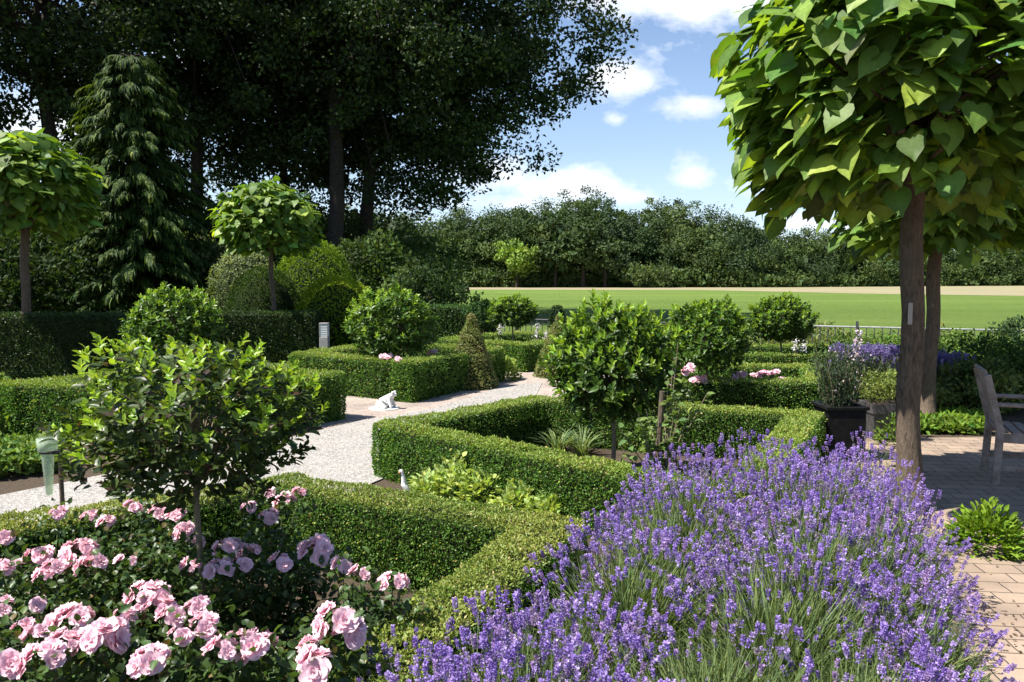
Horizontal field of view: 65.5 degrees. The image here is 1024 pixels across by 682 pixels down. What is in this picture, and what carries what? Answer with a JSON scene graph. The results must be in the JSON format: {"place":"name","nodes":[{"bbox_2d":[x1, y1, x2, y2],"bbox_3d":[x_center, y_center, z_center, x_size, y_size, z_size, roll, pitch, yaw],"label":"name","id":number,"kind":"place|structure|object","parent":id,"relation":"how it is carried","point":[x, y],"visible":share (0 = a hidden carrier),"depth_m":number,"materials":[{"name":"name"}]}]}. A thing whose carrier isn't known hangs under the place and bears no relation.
{"place":"outdoors","nodes":[
{"label":"outdoors","id":0,"kind":"place"},
{"bbox_2d":[0,370,13,431],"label":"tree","id":1,"kind":"object","parent":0,"point":[5,414],"visible":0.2,"depth_m":8.43,"materials":[{"name":"green plant"}]},
{"bbox_2d":[155,353,288,367],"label":"lawn","id":2,"kind":"structure","parent":0,"point":[283,364],"depth_m":15.62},
{"bbox_2d":[0,128,107,316],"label":"catalpa tree","id":3,"kind":"object","parent":2,"relation":"on","point":[29,160],"visible":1,"depth_m":12.71,"materials":[{"name":"green plant"}]},
{"bbox_2d":[0,225,119,315],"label":"understory shrub","id":4,"kind":"object","parent":2,"relation":"on","point":[10,295],"visible":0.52,"depth_m":20.77,"materials":[{"name":"green plant"}]},
{"bbox_2d":[0,309,154,380],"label":"yew hedge","id":5,"kind":"object","parent":2,"relation":"on","point":[45,343],"visible":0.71,"depth_m":13.01,"materials":[{"name":"green plant"}]},
{"bbox_2d":[0,211,206,328],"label":"understory shrub","id":6,"kind":"object","parent":2,"relation":"on","point":[60,251],"visible":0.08,"depth_m":21.57,"materials":[{"name":"green plant"}]},
{"bbox_2d":[14,53,221,321],"bbox_3d":[-10.798,-3.966,22.574,5.601,7.984,5.482,0,4,0],"label":"weeping conifer","id":7,"kind":"object","parent":2,"relation":"on","point":[132,106],"visible":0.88,"depth_m":21.43,"materials":[{"name":"green plant"}]},
{"bbox_2d":[0,0,300,180],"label":"oak tree","id":8,"kind":"object","parent":2,"relation":"on","point":[52,94],"visible":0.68,"depth_m":27.81,"materials":[{"name":"green plant"}]},
{"bbox_2d":[129,230,263,332],"bbox_3d":[-9.767,-1.792,24.516,4.542,3.520,4.796,0,4,0],"label":"understory shrub","id":9,"kind":"object","parent":2,"relation":"on","point":[208,256],"visible":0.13,"depth_m":23.34,"materials":[{"name":"green plant"}]},
{"bbox_2d":[143,177,335,276],"bbox_3d":[-10.798,-3.310,29.661,8.555,5.614,7.127,0,4,0],"label":"understory shrub","id":10,"kind":"object","parent":2,"relation":"on","point":[275,257],"visible":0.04,"depth_m":28.89,"materials":[{"name":"green plant"}]},
{"bbox_2d":[204,251,280,309],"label":"variegated bush","id":11,"kind":"object","parent":2,"relation":"on","point":[236,268],"visible":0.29,"depth_m":19.92,"materials":[{"name":"green plant"}]},
{"bbox_2d":[224,265,303,313],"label":"yew dome","id":12,"kind":"structure","parent":2,"relation":"on","point":[254,294],"depth_m":17.57,"materials":[{"name":"green plant"}]},
{"bbox_2d":[205,175,325,313],"bbox_3d":[-5.068,-1.487,16.505,2.443,3.802,2.353,0,4,0],"label":"catalpa tree","id":13,"kind":"object","parent":2,"relation":"on","point":[265,214],"visible":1,"depth_m":15.90,"materials":[{"name":"green plant"}]},
{"bbox_2d":[207,308,325,362],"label":"yew hedge","id":14,"kind":"object","parent":2,"relation":"on","point":[282,334],"visible":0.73,"depth_m":15.91,"materials":[{"name":"green plant"}]},
{"bbox_2d":[274,239,358,309],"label":"yew dome","id":15,"kind":"structure","parent":2,"relation":"on","point":[302,273],"depth_m":19.75,"materials":[{"name":"green plant"}]},
{"bbox_2d":[319,323,329,347],"bbox_3d":[-3.612,0.067,15.349,0.168,0.835,0.168,0,4,0],"label":"bollard lamp","id":16,"kind":"object","parent":2,"relation":"on","point":[324,334],"visible":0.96,"depth_m":15.26,"materials":[{"name":"white"}]},
{"bbox_2d":[295,273,374,346],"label":"yew dome","id":17,"kind":"structure","parent":2,"relation":"on","point":[331,302],"depth_m":17.05,"materials":[{"name":"green plant"}]},
{"bbox_2d":[327,228,436,322],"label":"understory shrub","id":18,"kind":"object","parent":2,"relation":"on","point":[367,251],"visible":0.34,"depth_m":25.08,"materials":[{"name":"green plant"}]},
{"bbox_2d":[376,264,417,332],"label":"leafy shrub","id":19,"kind":"object","parent":2,"relation":"on","point":[403,271],"visible":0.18,"depth_m":17.38,"materials":[{"name":"green plant"}]},
{"bbox_2d":[0,382,541,522],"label":"gravel path","id":20,"kind":"structure","parent":0,"point":[343,456],"depth_m":7.14,"materials":[{"name":"gravel"}]},
{"bbox_2d":[39,449,64,505],"bbox_3d":[-2.681,0.929,4.640,0.134,0.743,0.114,-3,5,-34],"label":"rain gauge","id":21,"kind":"object","parent":20,"relation":"on","point":[60,468],"visible":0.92,"depth_m":4.61,"materials":[{"name":"green plastic"}]},
{"bbox_2d":[320,371,604,428],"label":"garden path","id":22,"kind":"structure","parent":0,"point":[357,408],"depth_m":10.75,"materials":[{"name":"gravel"}]},
{"bbox_2d":[369,391,399,410],"bbox_3d":[-1.643,0.756,10.232,0.397,0.238,0.372,1,4,12],"label":"stone frog","id":23,"kind":"object","parent":22,"relation":"on","point":[385,403],"visible":1,"depth_m":10.15,"materials":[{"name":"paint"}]},
{"bbox_2d":[370,353,401,387],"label":"rose bush","id":24,"kind":"object","parent":22,"relation":"on","point":[385,356],"visible":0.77,"depth_m":10.98,"materials":[{"name":"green plant"}]},
{"bbox_2d":[341,282,440,357],"bbox_3d":[-1.765,-0.044,11.728,1.444,1.647,1.508,0,4,0],"label":"bay tree","id":25,"kind":"object","parent":22,"relation":"on","point":[393,337],"visible":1,"depth_m":11.42,"materials":[{"name":"green plant"}]},
{"bbox_2d":[287,342,506,402],"bbox_3d":[-1.872,0.403,12.498,2.754,0.652,2.865,2,5,27],"label":"box hedge","id":26,"kind":"object","parent":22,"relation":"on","point":[421,376],"visible":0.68,"depth_m":11.30,"materials":[{"name":"green plant"}]},
{"bbox_2d":[455,313,499,390],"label":"cone topiary","id":27,"kind":"object","parent":22,"relation":"on","point":[481,375],"visible":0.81,"depth_m":12.06,"materials":[{"name":"green plant"}]},
{"bbox_2d":[501,356,523,380],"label":"lime plant","id":28,"kind":"object","parent":22,"relation":"on","point":[509,366],"visible":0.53,"depth_m":13.13,"materials":[{"name":"green plant"}]},
{"bbox_2d":[532,314,572,378],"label":"cone topiary","id":29,"kind":"object","parent":22,"relation":"on","point":[552,330],"visible":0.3,"depth_m":13.52,"materials":[{"name":"green plant"}]},
{"bbox_2d":[0,0,1007,250],"label":"sky","id":30,"kind":"structure","parent":0,"point":[655,133],"materials":[{"name":"blue"}]},
{"bbox_2d":[0,358,1023,680],"bbox_3d":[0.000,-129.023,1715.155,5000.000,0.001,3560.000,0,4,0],"label":"ground","id":31,"kind":"structure","parent":0,"point":[10,482],"depth_m":6.68,"materials":[{"name":"soil"}]},
{"bbox_2d":[0,431,76,477],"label":"ground cover","id":32,"kind":"object","parent":31,"relation":"on","point":[22,451],"visible":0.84,"depth_m":6.84,"materials":[{"name":"green plant"}]},
{"bbox_2d":[0,497,122,679],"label":"rose bush","id":33,"kind":"object","parent":31,"relation":"on","point":[34,600],"visible":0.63,"depth_m":3.00,"materials":[{"name":"pink plant"}]},
{"bbox_2d":[0,601,157,681],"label":"rose bush","id":34,"kind":"object","parent":31,"relation":"on","point":[52,656],"visible":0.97,"depth_m":2.30,"materials":[{"name":"pink plant"}]},
{"bbox_2d":[54,482,221,648],"bbox_3d":[-1.613,1.038,3.455,0.701,0.710,1.295,-3,5,-35],"label":"rose bush","id":35,"kind":"object","parent":31,"relation":"on","point":[158,564],"visible":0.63,"depth_m":3.46,"materials":[{"name":"pink plant"}]},
{"bbox_2d":[70,565,265,681],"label":"rose bush","id":36,"kind":"object","parent":31,"relation":"on","point":[178,654],"visible":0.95,"depth_m":2.39,"materials":[{"name":"pink plant"}]},
{"bbox_2d":[117,280,227,373],"bbox_3d":[-4.033,0.110,9.546,1.205,1.672,1.259,0,4,0],"label":"bay tree","id":37,"kind":"object","parent":31,"relation":"on","point":[158,313],"visible":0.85,"depth_m":9.27,"materials":[{"name":"green plant"}]},
{"bbox_2d":[0,361,347,445],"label":"box hedge","id":38,"kind":"object","parent":31,"relation":"on","point":[28,403],"visible":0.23,"depth_m":8.40,"materials":[{"name":"green plant"}]},
{"bbox_2d":[35,331,329,595],"bbox_3d":[-1.278,0.687,3.142,1.018,1.493,1.027,2,5,22],"label":"bay tree","id":39,"kind":"object","parent":31,"relation":"on","point":[196,460],"visible":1,"depth_m":2.94,"materials":[{"name":"green plant"}]},
{"bbox_2d":[0,0,414,237],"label":"oak tree","id":40,"kind":"object","parent":31,"relation":"on","point":[251,96],"visible":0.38,"depth_m":30.34,"materials":[{"name":"green plant"}]},
{"bbox_2d":[165,473,342,642],"bbox_3d":[-1.138,1.045,3.526,0.719,0.704,1.351,-1,5,-17],"label":"rose bush","id":41,"kind":"object","parent":31,"relation":"on","point":[229,564],"visible":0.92,"depth_m":3.35,"materials":[{"name":"green plant"}]},
{"bbox_2d":[199,604,375,681],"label":"rose bush","id":42,"kind":"object","parent":31,"relation":"on","point":[312,660],"visible":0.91,"depth_m":2.32,"materials":[{"name":"pink plant"}]},
{"bbox_2d":[150,1,429,237],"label":"oak tree","id":43,"kind":"object","parent":31,"relation":"on","point":[311,179],"visible":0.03,"depth_m":39.05,"materials":[{"name":"green plant"}]},
{"bbox_2d":[0,471,590,681],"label":"box hedge","id":44,"kind":"object","parent":31,"relation":"on","point":[460,553],"visible":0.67,"depth_m":4.10,"materials":[{"name":"green plant"}]},
{"bbox_2d":[277,540,453,681],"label":"rose bush","id":45,"kind":"object","parent":31,"relation":"on","point":[347,624],"visible":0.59,"depth_m":2.78,"materials":[{"name":"pink plant"}]},
{"bbox_2d":[398,469,409,500],"bbox_3d":[-0.775,1.069,5.718,0.078,0.300,0.051,0,4,0],"label":"bird figurine","id":46,"kind":"object","parent":31,"relation":"on","point":[404,484],"visible":0.94,"depth_m":5.70,"materials":[{"name":"ceramic"}]},
{"bbox_2d":[402,467,452,507],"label":"lime plant","id":47,"kind":"object","parent":31,"relation":"on","point":[419,484],"visible":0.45,"depth_m":5.77,"materials":[{"name":"green plant"}]},
{"bbox_2d":[385,302,498,346],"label":"hornbeam hedge","id":48,"kind":"object","parent":31,"relation":"on","point":[451,319],"visible":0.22,"depth_m":18.84,"materials":[{"name":"green plant"}]},
{"bbox_2d":[421,450,485,509],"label":"lime plant","id":49,"kind":"object","parent":31,"relation":"on","point":[455,471],"visible":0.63,"depth_m":5.75,"materials":[{"name":"green plant"}]},
{"bbox_2d":[452,466,503,512],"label":"lime plant","id":50,"kind":"object","parent":31,"relation":"on","point":[476,480],"visible":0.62,"depth_m":5.67,"materials":[{"name":"green plant"}]},
{"bbox_2d":[460,290,503,333],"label":"rose bush","id":51,"kind":"object","parent":31,"relation":"on","point":[481,314],"visible":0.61,"depth_m":17.40,"materials":[{"name":"green plant"}]},
{"bbox_2d":[482,477,536,516],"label":"lime plant","id":52,"kind":"object","parent":31,"relation":"on","point":[510,493],"visible":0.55,"depth_m":5.45,"materials":[{"name":"green plant"}]},
{"bbox_2d":[486,292,541,340],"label":"bay tree","id":53,"kind":"object","parent":31,"relation":"on","point":[502,313],"visible":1,"depth_m":15.37,"materials":[{"name":"green plant"}]},
{"bbox_2d":[434,330,612,371],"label":"box hedge","id":54,"kind":"object","parent":31,"relation":"on","point":[524,348],"visible":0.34,"depth_m":14.60,"materials":[{"name":"green plant"}]},
{"bbox_2d":[524,490,572,527],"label":"lime plant","id":55,"kind":"object","parent":31,"relation":"on","point":[546,505],"visible":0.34,"depth_m":5.29,"materials":[{"name":"green plant"}]},
{"bbox_2d":[541,304,567,326],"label":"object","id":56,"kind":"object","parent":31,"relation":"on","point":[558,307],"visible":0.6,"depth_m":17.90,"materials":[{"name":"green plant"}]},
{"bbox_2d":[527,428,584,450],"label":"daylily tuft","id":57,"kind":"object","parent":31,"relation":"on","point":[555,443],"visible":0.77,"depth_m":7.68,"materials":[{"name":"green plant"}]},
{"bbox_2d":[551,424,608,456],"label":"daylily tuft","id":58,"kind":"object","parent":31,"relation":"on","point":[581,444],"visible":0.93,"depth_m":7.55,"materials":[{"name":"green plant"}]},
{"bbox_2d":[369,394,827,546],"bbox_3d":[0.626,0.911,6.562,3.415,0.529,3.416,2,5,27],"label":"box hedge","id":59,"kind":"object","parent":31,"relation":"on","point":[490,438],"visible":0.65,"depth_m":6.48,"materials":[{"name":"green plant"}]},
{"bbox_2d":[535,288,685,469],"bbox_3d":[0.837,0.371,6.537,1.169,1.608,1.164,-3,5,-32],"label":"bay tree","id":60,"kind":"object","parent":31,"relation":"on","point":[590,359],"visible":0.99,"depth_m":6.28,"materials":[{"name":"green plant"}]},
{"bbox_2d":[655,391,664,467],"bbox_3d":[0.944,0.791,5.225,0.111,0.933,0.047,0,4,0],"label":"wooden stake","id":61,"kind":"object","parent":31,"relation":"on","point":[660,415],"visible":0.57,"depth_m":5.19,"materials":[{"name":"brown wood"}]},
{"bbox_2d":[615,345,715,477],"bbox_3d":[0.986,0.639,5.186,0.623,1.242,0.374,-2,5,-20],"label":"climbing shrub","id":62,"kind":"object","parent":31,"relation":"on","point":[667,439],"visible":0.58,"depth_m":5.15,"materials":[{"name":"green plant"}]},
{"bbox_2d":[672,362,697,408],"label":"rose bush","id":63,"kind":"object","parent":31,"relation":"on","point":[686,370],"visible":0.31,"depth_m":8.59,"materials":[{"name":"pink plant"}]},
{"bbox_2d":[356,426,1019,681],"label":"lavender bed","id":64,"kind":"object","parent":31,"relation":"on","point":[830,578],"visible":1,"depth_m":3.10,"materials":[{"name":"purple plant"}]},
{"bbox_2d":[689,375,708,383],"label":"rose bush","id":65,"kind":"object","parent":31,"relation":"on","point":[694,379],"visible":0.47,"depth_m":9.07,"materials":[{"name":"pink plant"}]},
{"bbox_2d":[664,294,757,376],"bbox_3d":[2.296,0.201,9.353,1.081,1.520,1.254,0,4,0],"label":"bay tree","id":66,"kind":"object","parent":31,"relation":"on","point":[720,348],"visible":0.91,"depth_m":9.07,"materials":[{"name":"green plant"}]},
{"bbox_2d":[646,361,831,415],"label":"box hedge","id":67,"kind":"object","parent":31,"relation":"on","point":[794,387],"visible":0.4,"depth_m":9.08,"materials":[{"name":"green plant"}]},
{"bbox_2d":[493,319,1023,349],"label":"garden fence","id":68,"kind":"object","parent":31,"relation":"on","point":[857,326],"visible":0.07,"depth_m":15.52,"materials":[{"name":"grey metal"}]},
{"bbox_2d":[750,369,782,381],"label":"rose bush","id":69,"kind":"object","parent":31,"relation":"on","point":[763,373],"visible":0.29,"depth_m":9.80,"materials":[{"name":"pink plant"}]},
{"bbox_2d":[723,342,836,367],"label":"box hedge","id":70,"kind":"object","parent":31,"relation":"on","point":[770,353],"visible":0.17,"depth_m":12.38,"materials":[{"name":"green plant"}]},
{"bbox_2d":[747,291,820,352],"bbox_3d":[4.313,-0.052,12.741,1.169,1.510,1.164,2,5,22],"label":"bay tree","id":71,"kind":"object","parent":31,"relation":"on","point":[777,325],"visible":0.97,"depth_m":12.47,"materials":[{"name":"green plant"}]},
{"bbox_2d":[803,331,897,360],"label":"border shrub","id":72,"kind":"object","parent":31,"relation":"on","point":[842,340],"visible":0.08,"depth_m":12.43,"materials":[{"name":"green plant"}]},
{"bbox_2d":[820,342,941,401],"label":"lavender bush","id":73,"kind":"object","parent":31,"relation":"on","point":[884,357],"visible":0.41,"depth_m":10.82,"materials":[{"name":"purple plant"}]},
{"bbox_2d":[861,331,955,353],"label":"border shrub","id":74,"kind":"object","parent":31,"relation":"on","point":[894,341],"visible":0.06,"depth_m":12.67,"materials":[{"name":"green plant"}]},
{"bbox_2d":[816,133,1023,413],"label":"catalpa tree","id":75,"kind":"object","parent":31,"relation":"on","point":[871,236],"visible":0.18,"depth_m":8.93,"materials":[{"name":"green plant"}]},
{"bbox_2d":[920,404,984,435],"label":"ground cover","id":76,"kind":"object","parent":31,"relation":"on","point":[952,421],"visible":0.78,"depth_m":8.71,"materials":[{"name":"green plant"}]},
{"bbox_2d":[936,349,975,406],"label":"lavender bush","id":77,"kind":"object","parent":31,"relation":"on","point":[944,357],"visible":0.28,"depth_m":10.41,"materials":[{"name":"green plant"}]},
{"bbox_2d":[936,353,1023,414],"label":"border shrub","id":78,"kind":"object","parent":31,"relation":"on","point":[946,394],"visible":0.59,"depth_m":9.86,"materials":[{"name":"green plant"}]},
{"bbox_2d":[938,327,1023,412],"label":"border shrub","id":79,"kind":"object","parent":31,"relation":"on","point":[1017,360],"visible":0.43,"depth_m":10.30,"materials":[{"name":"green plant"}]},
{"bbox_2d":[938,327,1023,362],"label":"border shrub","id":80,"kind":"object","parent":31,"relation":"on","point":[945,340],"visible":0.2,"depth_m":12.16,"materials":[{"name":"green plant"}]},
{"bbox_2d":[970,315,1023,368],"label":"border shrub","id":81,"kind":"object","parent":31,"relation":"on","point":[1012,326],"visible":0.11,"depth_m":12.93,"materials":[{"name":"green plant"}]},
{"bbox_2d":[448,286,1023,354],"bbox_3d":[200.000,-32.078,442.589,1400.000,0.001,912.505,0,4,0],"label":"field","id":82,"kind":"structure","parent":0,"point":[957,311],"depth_m":54.11,"materials":[{"name":"plant"}]},
{"bbox_2d":[30,204,445,266],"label":"copse","id":83,"kind":"object","parent":82,"relation":"on","point":[400,222],"visible":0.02,"depth_m":66.07,"materials":[{"name":"green plant"}]},
{"bbox_2d":[189,173,363,266],"bbox_3d":[-8.882,-3.807,32.366,8.228,6.171,9.166,0,4,0],"label":"understory shrub","id":84,"kind":"object","parent":82,"relation":"on","point":[323,221],"visible":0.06,"depth_m":32.41,"materials":[{"name":"green plant"}]},
{"bbox_2d":[317,195,436,267],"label":"understory shrub","id":85,"kind":"object","parent":82,"relation":"on","point":[378,225],"visible":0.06,"depth_m":34.40,"materials":[{"name":"green plant"}]},
{"bbox_2d":[204,0,580,261],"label":"oak tree","id":86,"kind":"object","parent":82,"relation":"on","point":[338,121],"visible":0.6,"depth_m":30.43,"materials":[{"name":"green plant"}]},
{"bbox_2d":[357,227,475,302],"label":"understory shrub","id":87,"kind":"object","parent":82,"relation":"on","point":[428,244],"visible":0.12,"depth_m":30.36,"materials":[{"name":"green plant"}]},
{"bbox_2d":[386,256,471,305],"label":"leafy shrub","id":88,"kind":"object","parent":82,"relation":"on","point":[426,277],"visible":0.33,"depth_m":20.14,"materials":[{"name":"green plant"}]},
{"bbox_2d":[243,0,641,240],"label":"oak tree","id":89,"kind":"object","parent":82,"relation":"on","point":[543,10],"visible":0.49,"depth_m":31.42,"materials":[{"name":"green plant"}]},
{"bbox_2d":[322,185,1023,286],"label":"woodland","id":90,"kind":"object","parent":82,"relation":"on","point":[696,253],"visible":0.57,"depth_m":191.10,"materials":[{"name":"green plant"}]},
{"bbox_2d":[748,321,970,344],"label":"tall weeds","id":91,"kind":"object","parent":82,"relation":"on","point":[816,334],"visible":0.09,"depth_m":16.88,"materials":[{"name":"green plant"}]},
{"bbox_2d":[451,286,1023,295],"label":"stubble field","id":92,"kind":"structure","parent":0,"point":[987,290],"depth_m":140.94,"materials":[{"name":"plant"}]},
{"bbox_2d":[492,238,538,287],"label":"tree","id":93,"kind":"object","parent":92,"relation":"on","point":[516,258],"visible":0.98,"depth_m":176.77,"materials":[{"name":"green plant"}]},
{"bbox_2d":[531,235,576,287],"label":"tree","id":94,"kind":"object","parent":92,"relation":"on","point":[551,255],"visible":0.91,"depth_m":178.42,"materials":[{"name":"green plant"}]},
{"bbox_2d":[560,214,607,287],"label":"tree","id":95,"kind":"object","parent":92,"relation":"on","point":[579,234],"visible":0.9,"depth_m":176.94,"materials":[{"name":"green plant"}]},
{"bbox_2d":[584,231,632,287],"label":"tree","id":96,"kind":"object","parent":92,"relation":"on","point":[607,251],"visible":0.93,"depth_m":176.66,"materials":[{"name":"green plant"}]},
{"bbox_2d":[616,261,676,287],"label":"field bush","id":97,"kind":"object","parent":92,"relation":"on","point":[637,273],"visible":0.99,"depth_m":175.10,"materials":[{"name":"green plant"}]},
{"bbox_2d":[839,437,1023,681],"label":"patio","id":98,"kind":"structure","parent":0,"point":[1000,589],"depth_m":5.53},
{"bbox_2d":[811,401,869,461],"bbox_3d":[3.030,0.836,7.385,0.390,0.510,0.393,0,4,0],"label":"square planter","id":99,"kind":"object","parent":98,"relation":"on","point":[841,424],"visible":0.62,"depth_m":7.20,"materials":[{"name":"paint"}]},
{"bbox_2d":[806,337,874,406],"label":"oleander shrub","id":100,"kind":"object","parent":99,"relation":"in","point":[838,384],"visible":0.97,"depth_m":7.28,"materials":[{"name":"green plant"}]},
{"bbox_2d":[845,328,862,398],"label":"flower stalk","id":101,"kind":"object","parent":99,"relation":"in","point":[855,340],"visible":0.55,"depth_m":10.53,"materials":[{"name":"plant"}]},
{"bbox_2d":[709,0,1023,514],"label":"catalpa tree","id":102,"kind":"object","parent":98,"relation":"on","point":[821,97],"visible":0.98,"depth_m":4.89,"materials":[{"name":"green plant"}]},
{"bbox_2d":[859,399,895,440],"bbox_3d":[3.840,0.825,8.287,0.332,0.396,0.332,0,4,0],"label":"tapered planter","id":103,"kind":"object","parent":98,"relation":"on","point":[879,411],"visible":0.55,"depth_m":8.16,"materials":[{"name":"stone"}]},
{"bbox_2d":[856,365,896,401],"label":"box bush","id":104,"kind":"object","parent":103,"relation":"on","point":[885,388],"visible":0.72,"depth_m":8.20,"materials":[{"name":"green plant"}]},
{"bbox_2d":[872,412,895,448],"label":"leafy plant","id":105,"kind":"object","parent":98,"relation":"on","point":[887,430],"visible":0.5,"depth_m":7.97,"materials":[{"name":"green plant"}]},
{"bbox_2d":[938,496,1023,560],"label":"leafy plant","id":106,"kind":"object","parent":98,"relation":"on","point":[1007,526],"visible":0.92,"depth_m":4.82,"materials":[{"name":"green plant"}]},
{"bbox_2d":[973,364,1023,484],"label":"garden armchair","id":107,"kind":"object","parent":98,"relation":"on","point":[991,404],"visible":0.99,"depth_m":6.43,"materials":[{"name":"grey wood"}]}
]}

